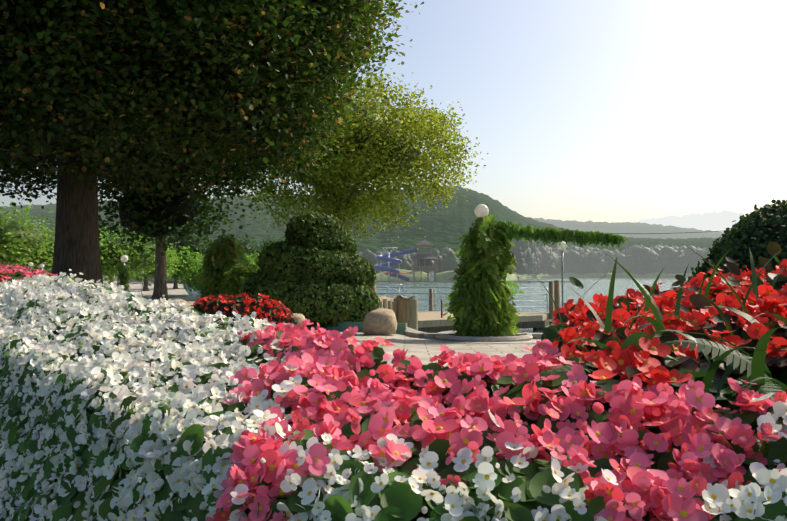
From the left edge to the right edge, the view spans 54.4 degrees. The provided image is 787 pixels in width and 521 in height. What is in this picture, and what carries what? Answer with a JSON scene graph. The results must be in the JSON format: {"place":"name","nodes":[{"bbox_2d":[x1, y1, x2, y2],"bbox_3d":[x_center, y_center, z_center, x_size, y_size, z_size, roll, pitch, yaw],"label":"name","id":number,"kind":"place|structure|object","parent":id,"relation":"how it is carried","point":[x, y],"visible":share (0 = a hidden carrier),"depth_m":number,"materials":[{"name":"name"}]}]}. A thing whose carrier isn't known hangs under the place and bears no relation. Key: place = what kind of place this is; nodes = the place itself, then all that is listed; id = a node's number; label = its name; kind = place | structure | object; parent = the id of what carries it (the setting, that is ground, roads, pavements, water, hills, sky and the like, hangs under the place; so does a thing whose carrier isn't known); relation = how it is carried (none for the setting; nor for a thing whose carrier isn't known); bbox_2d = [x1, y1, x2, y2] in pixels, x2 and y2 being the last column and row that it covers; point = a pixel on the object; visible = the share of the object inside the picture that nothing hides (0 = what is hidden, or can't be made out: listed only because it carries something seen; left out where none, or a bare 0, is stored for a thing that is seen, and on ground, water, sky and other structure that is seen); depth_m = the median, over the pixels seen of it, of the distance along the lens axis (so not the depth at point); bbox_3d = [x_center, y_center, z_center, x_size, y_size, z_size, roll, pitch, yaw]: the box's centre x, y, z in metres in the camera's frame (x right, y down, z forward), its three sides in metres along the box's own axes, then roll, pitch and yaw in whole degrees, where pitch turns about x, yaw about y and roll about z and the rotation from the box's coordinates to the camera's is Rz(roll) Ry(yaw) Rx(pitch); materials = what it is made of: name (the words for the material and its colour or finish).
{"place":"outdoors","nodes":[
{"label":"outdoors","id":0,"kind":"place"},
{"bbox_2d":[0,262,57,283],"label":"red flowers","id":1,"kind":"object","parent":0,"point":[18,268],"depth_m":9.75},
{"bbox_2d":[103,281,171,297],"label":"promenade paving","id":2,"kind":"structure","parent":0,"point":[136,286],"depth_m":90.84,"materials":[{"name":"beige stone"}]},
{"bbox_2d":[0,201,54,268],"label":"bush","id":3,"kind":"object","parent":2,"relation":"on","point":[20,239],"depth_m":37.96,"materials":[{"name":"green plant"}]},
{"bbox_2d":[4,219,111,272],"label":"bush","id":4,"kind":"object","parent":2,"relation":"on","point":[42,261],"visible":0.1,"depth_m":44.98,"materials":[{"name":"green plant"}]},
{"bbox_2d":[102,268,117,281],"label":"bush","id":5,"kind":"object","parent":2,"relation":"on","point":[109,276],"visible":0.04,"depth_m":75.35,"materials":[{"name":"green plant"}]},
{"bbox_2d":[99,218,142,284],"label":"tree","id":6,"kind":"object","parent":2,"relation":"on","point":[105,230],"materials":[{"name":"green plant"}]},
{"bbox_2d":[115,264,131,293],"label":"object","id":7,"kind":"object","parent":2,"relation":"on","point":[123,276],"visible":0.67,"depth_m":31.12,"materials":[{"name":"green plant"}]},
{"bbox_2d":[121,255,127,281],"bbox_3d":[-10.975,0.586,31.198,0.300,1.623,0.300,0,-1,1],"label":"lamp post","id":8,"kind":"object","parent":2,"relation":"on","point":[124,258],"visible":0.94,"depth_m":31.12,"materials":[{"name":"grey"}]},
{"bbox_2d":[140,270,143,294],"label":"lamp post","id":9,"kind":"object","parent":2,"relation":"on","point":[142,281],"visible":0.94,"depth_m":55.29,"materials":[{"name":"grey metal"}]},
{"bbox_2d":[129,247,183,290],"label":"tree","id":10,"kind":"object","parent":2,"relation":"on","point":[151,274],"depth_m":70.19,"materials":[{"name":"green plant"}]},
{"bbox_2d":[149,283,188,297],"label":"quay path","id":11,"kind":"structure","parent":0,"point":[181,290],"depth_m":67.72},
{"bbox_2d":[166,246,202,288],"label":"tree","id":12,"kind":"object","parent":11,"relation":"on","point":[182,267],"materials":[{"name":"green plant"}]},
{"bbox_2d":[0,272,672,520],"bbox_3d":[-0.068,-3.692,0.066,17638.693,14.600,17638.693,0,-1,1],"label":"ground","id":13,"kind":"structure","parent":0,"point":[170,296],"depth_m":26.84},
{"bbox_2d":[99,227,185,287],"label":"tree","id":14,"kind":"object","parent":13,"relation":"on","point":[137,262],"depth_m":53.73,"materials":[{"name":"green plant"}]},
{"bbox_2d":[127,241,181,281],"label":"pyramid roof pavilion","id":15,"kind":"structure","parent":13,"relation":"on","point":[152,278],"depth_m":143.87,"materials":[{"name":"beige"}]},
{"bbox_2d":[167,233,210,256],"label":"tree","id":16,"kind":"object","parent":13,"relation":"on","point":[203,250],"visible":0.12,"depth_m":138.34,"materials":[{"name":"green plant"}]},
{"bbox_2d":[178,252,204,293],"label":"bush","id":17,"kind":"object","parent":13,"relation":"on","point":[187,280],"visible":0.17,"depth_m":83.89,"materials":[{"name":"green plant"}]},
{"bbox_2d":[0,0,423,283],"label":"lime tree","id":18,"kind":"object","parent":13,"relation":"on","point":[194,91],"depth_m":14.48,"materials":[{"name":"green plant"}]},
{"bbox_2d":[52,499,422,520],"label":"begonia bed soil","id":19,"kind":"structure","parent":13,"relation":"on","point":[416,517],"depth_m":1.26,"materials":[{"name":"brown soil"}]},
{"bbox_2d":[531,241,786,400],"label":"strap leaf plants","id":20,"kind":"object","parent":19,"relation":"on","point":[759,368],"visible":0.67,"depth_m":1.97,"materials":[{"name":"green plant"}]},
{"bbox_2d":[539,339,783,451],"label":"fern fronds","id":21,"kind":"object","parent":19,"relation":"on","point":[707,349],"visible":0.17,"depth_m":1.46,"materials":[{"name":"green plant"}]},
{"bbox_2d":[235,234,263,257],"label":"tree","id":22,"kind":"object","parent":13,"relation":"on","point":[245,244],"visible":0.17,"depth_m":159.40,"materials":[{"name":"green plant"}]},
{"bbox_2d":[244,251,258,267],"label":"tree","id":23,"kind":"object","parent":13,"relation":"on","point":[249,259],"visible":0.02,"depth_m":90.04,"materials":[{"name":"green plant"}]},
{"bbox_2d":[246,247,261,268],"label":"tree","id":24,"kind":"object","parent":13,"relation":"on","point":[255,258],"visible":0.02,"depth_m":98.68,"materials":[{"name":"green plant"}]},
{"bbox_2d":[247,235,284,256],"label":"tree","id":25,"kind":"object","parent":13,"relation":"on","point":[264,245],"visible":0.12,"depth_m":149.92,"materials":[{"name":"green plant"}]},
{"bbox_2d":[235,63,488,242],"bbox_3d":[-1.879,-2.893,30.137,10.959,9.397,10.625,0,-1,1],"label":"backlit tree","id":26,"kind":"object","parent":13,"relation":"on","point":[388,152],"depth_m":27.86,"materials":[{"name":"green plant"}]},
{"bbox_2d":[40,238,712,274],"bbox_3d":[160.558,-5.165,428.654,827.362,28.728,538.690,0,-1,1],"label":"shore trees","id":27,"kind":"object","parent":13,"relation":"on","point":[532,258],"visible":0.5,"depth_m":619.46,"materials":[{"name":"green plant"}]},
{"bbox_2d":[375,236,569,282],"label":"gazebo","id":28,"kind":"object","parent":13,"relation":"on","point":[425,258],"depth_m":217.71,"materials":[{"name":"brown wood"}]},
{"bbox_2d":[374,247,417,280],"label":"water slide","id":29,"kind":"object","parent":28,"relation":"on","point":[389,260],"visible":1,"depth_m":219.98,"materials":[{"name":"blue plastic"}]},
{"bbox_2d":[383,272,412,273],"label":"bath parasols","id":30,"kind":"object","parent":28,"relation":"on","point":[399,273],"visible":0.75,"depth_m":220.30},
{"bbox_2d":[404,327,542,338],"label":"quay kerb","id":31,"kind":"structure","parent":13,"relation":"on","point":[410,332],"depth_m":17.05,"materials":[{"name":"stone"}]},
{"bbox_2d":[160,295,540,366],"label":"lakeside path","id":32,"kind":"structure","parent":0,"point":[423,350],"depth_m":14.21,"materials":[{"name":"beige stone"}]},
{"bbox_2d":[98,162,250,300],"bbox_3d":[-6.803,-1.087,22.282,5.370,4.555,5.030,0,-1,1],"label":"lime tree","id":33,"kind":"object","parent":32,"relation":"on","point":[161,218],"depth_m":21.48,"materials":[{"name":"green plant"}]},
{"bbox_2d":[172,299,187,307],"bbox_3d":[-4.434,0.911,15.554,0.461,0.258,0.403,0,-1,1],"label":"bed stone","id":34,"kind":"object","parent":32,"relation":"on","point":[183,301],"visible":0.06,"depth_m":15.55,"materials":[{"name":"beige stone"}]},
{"bbox_2d":[191,232,260,297],"bbox_3d":[-4.924,0.805,23.357,1.937,3.413,3.602,1,-1,-32],"label":"topiary bush","id":35,"kind":"object","parent":32,"relation":"on","point":[226,269],"depth_m":23.61,"materials":[{"name":"green plant"}]},
{"bbox_2d":[240,212,381,327],"bbox_3d":[-2.146,0.415,19.925,3.709,3.368,3.621,0,-1,1],"label":"topiary bush","id":36,"kind":"object","parent":32,"relation":"on","point":[314,268],"visible":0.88,"depth_m":18.82,"materials":[{"name":"green plant"}]},
{"bbox_2d":[307,321,406,334],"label":"topiary bed edge wall","id":37,"kind":"structure","parent":32,"relation":"on","point":[401,327],"depth_m":18.45,"materials":[{"name":"teal paint"}]},
{"bbox_2d":[363,308,396,334],"bbox_3d":[-0.305,1.357,17.256,0.778,0.582,0.722,0,-1,1],"label":"boulder","id":38,"kind":"object","parent":32,"relation":"on","point":[380,321],"visible":1,"depth_m":16.94,"materials":[{"name":"stone"}]},
{"bbox_2d":[379,295,417,329],"bbox_3d":[0.082,1.535,20.750,1.146,1.169,1.910,0,-1,1],"label":"timber palisade","id":39,"kind":"object","parent":32,"relation":"on","point":[403,309],"visible":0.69,"depth_m":20.71,"materials":[{"name":"brown wood"}]},
{"bbox_2d":[435,331,532,341],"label":"planter kerb","id":40,"kind":"structure","parent":32,"relation":"on","point":[526,337],"depth_m":16.02,"materials":[{"name":"grey concrete"}]},
{"bbox_2d":[442,214,627,336],"bbox_3d":[3.140,0.716,16.738,3.897,3.530,1.399,0,-1,1],"label":"wisteria vine","id":41,"kind":"object","parent":32,"relation":"on","point":[485,308],"visible":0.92,"depth_m":16.47,"materials":[{"name":"green plant"}]},
{"bbox_2d":[474,227,496,289],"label":"arch vine stems","id":42,"kind":"object","parent":41,"relation":"attached to","point":[494,229],"depth_m":16.53,"materials":[{"name":"green plant"}]},
{"bbox_2d":[683,199,786,285],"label":"clipped hedge","id":43,"kind":"object","parent":32,"relation":"on","point":[758,230],"visible":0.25,"depth_m":8.92,"materials":[{"name":"green plant"}]},
{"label":"topiary soil","id":44,"kind":"structure","parent":32,"relation":"on","visible":0},
{"bbox_2d":[191,292,296,325],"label":"flowers","id":45,"kind":"object","parent":44,"relation":"on","point":[241,306],"depth_m":14.84,"materials":[{"name":"red plant"}]},
{"bbox_2d":[292,313,304,326],"bbox_3d":[-2.037,1.212,15.501,0.532,0.290,0.436,0,-1,1],"label":"bed stone","id":46,"kind":"object","parent":44,"relation":"on","point":[298,318],"visible":0.25,"depth_m":15.35,"materials":[{"name":"beige stone"}]},
{"bbox_2d":[0,186,720,253],"bbox_3d":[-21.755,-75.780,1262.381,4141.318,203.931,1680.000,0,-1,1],"label":"hill ridge","id":47,"kind":"structure","parent":0,"point":[444,226],"depth_m":703.49,"materials":[{"name":"green plant"}]},
{"bbox_2d":[0,242,786,520],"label":"begonia bed","id":48,"kind":"object","parent":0,"point":[480,410],"depth_m":1.57,"materials":[{"name":"pink plant"}]},
{"bbox_2d":[0,0,786,222],"label":"sky","id":49,"kind":"structure","parent":0,"point":[609,111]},
{"bbox_2d":[186,278,687,332],"bbox_3d":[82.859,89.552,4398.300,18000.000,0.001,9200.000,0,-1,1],"label":"lake water","id":50,"kind":"structure","parent":0,"point":[621,286],"depth_m":109.05,"materials":[{"name":"teal liquid"}]},
{"bbox_2d":[45,269,692,280],"bbox_3d":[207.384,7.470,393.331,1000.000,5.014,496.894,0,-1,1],"label":"shore reeds","id":51,"kind":"object","parent":50,"relation":"on","point":[440,276],"visible":0.21,"depth_m":578.97,"materials":[{"name":"green plant"}]},
{"bbox_2d":[371,280,559,322],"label":"mooring posts","id":52,"kind":"object","parent":50,"relation":"in","point":[554,288],"visible":0.31,"depth_m":31.03,"materials":[{"name":"brown wood"}]},
{"bbox_2d":[418,311,549,332],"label":"pier deck","id":53,"kind":"structure","parent":50,"relation":"in","point":[431,322],"depth_m":28.60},
{"bbox_2d":[376,284,547,311],"bbox_3d":[0.557,1.715,36.118,6.079,1.020,13.639,1,-1,-27],"label":"pier railing","id":54,"kind":"object","parent":53,"relation":"on","point":[403,293],"visible":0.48,"depth_m":32.45,"materials":[{"name":"grey metal"}]},
{"bbox_2d":[557,241,566,307],"bbox_3d":[6.593,0.670,29.865,0.380,2.862,0.380,0,-1,1],"label":"street lamp","id":55,"kind":"object","parent":53,"relation":"on","point":[562,247],"visible":0.83,"depth_m":29.82,"materials":[{"name":"grey metal"}]},
{"bbox_2d":[474,204,488,217],"bbox_3d":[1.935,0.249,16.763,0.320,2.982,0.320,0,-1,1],"label":"globe","id":56,"kind":"object","parent":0,"point":[481,210],"visible":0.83,"depth_m":16.68,"materials":[{"name":"white glass"}]},
{"bbox_2d":[518,227,718,233],"bbox_3d":[4.861,-0.683,16.826,5.552,0.202,0.011,0,-1,-1],"label":"cable","id":57,"kind":"object","parent":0,"point":[655,233],"visible":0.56,"depth_m":16.84,"materials":[{"name":"grey metal"}]},
{"bbox_2d":[527,217,728,238],"bbox_3d":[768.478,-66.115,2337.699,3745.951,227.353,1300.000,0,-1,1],"label":"hill ridge","id":58,"kind":"structure","parent":0,"point":[630,227],"depth_m":2365.27,"materials":[{"name":"grey"}]},
{"bbox_2d":[631,210,749,231],"bbox_3d":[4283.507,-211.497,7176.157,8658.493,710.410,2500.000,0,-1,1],"label":"hill ridge","id":59,"kind":"structure","parent":0,"point":[722,220],"depth_m":7404.95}
]}

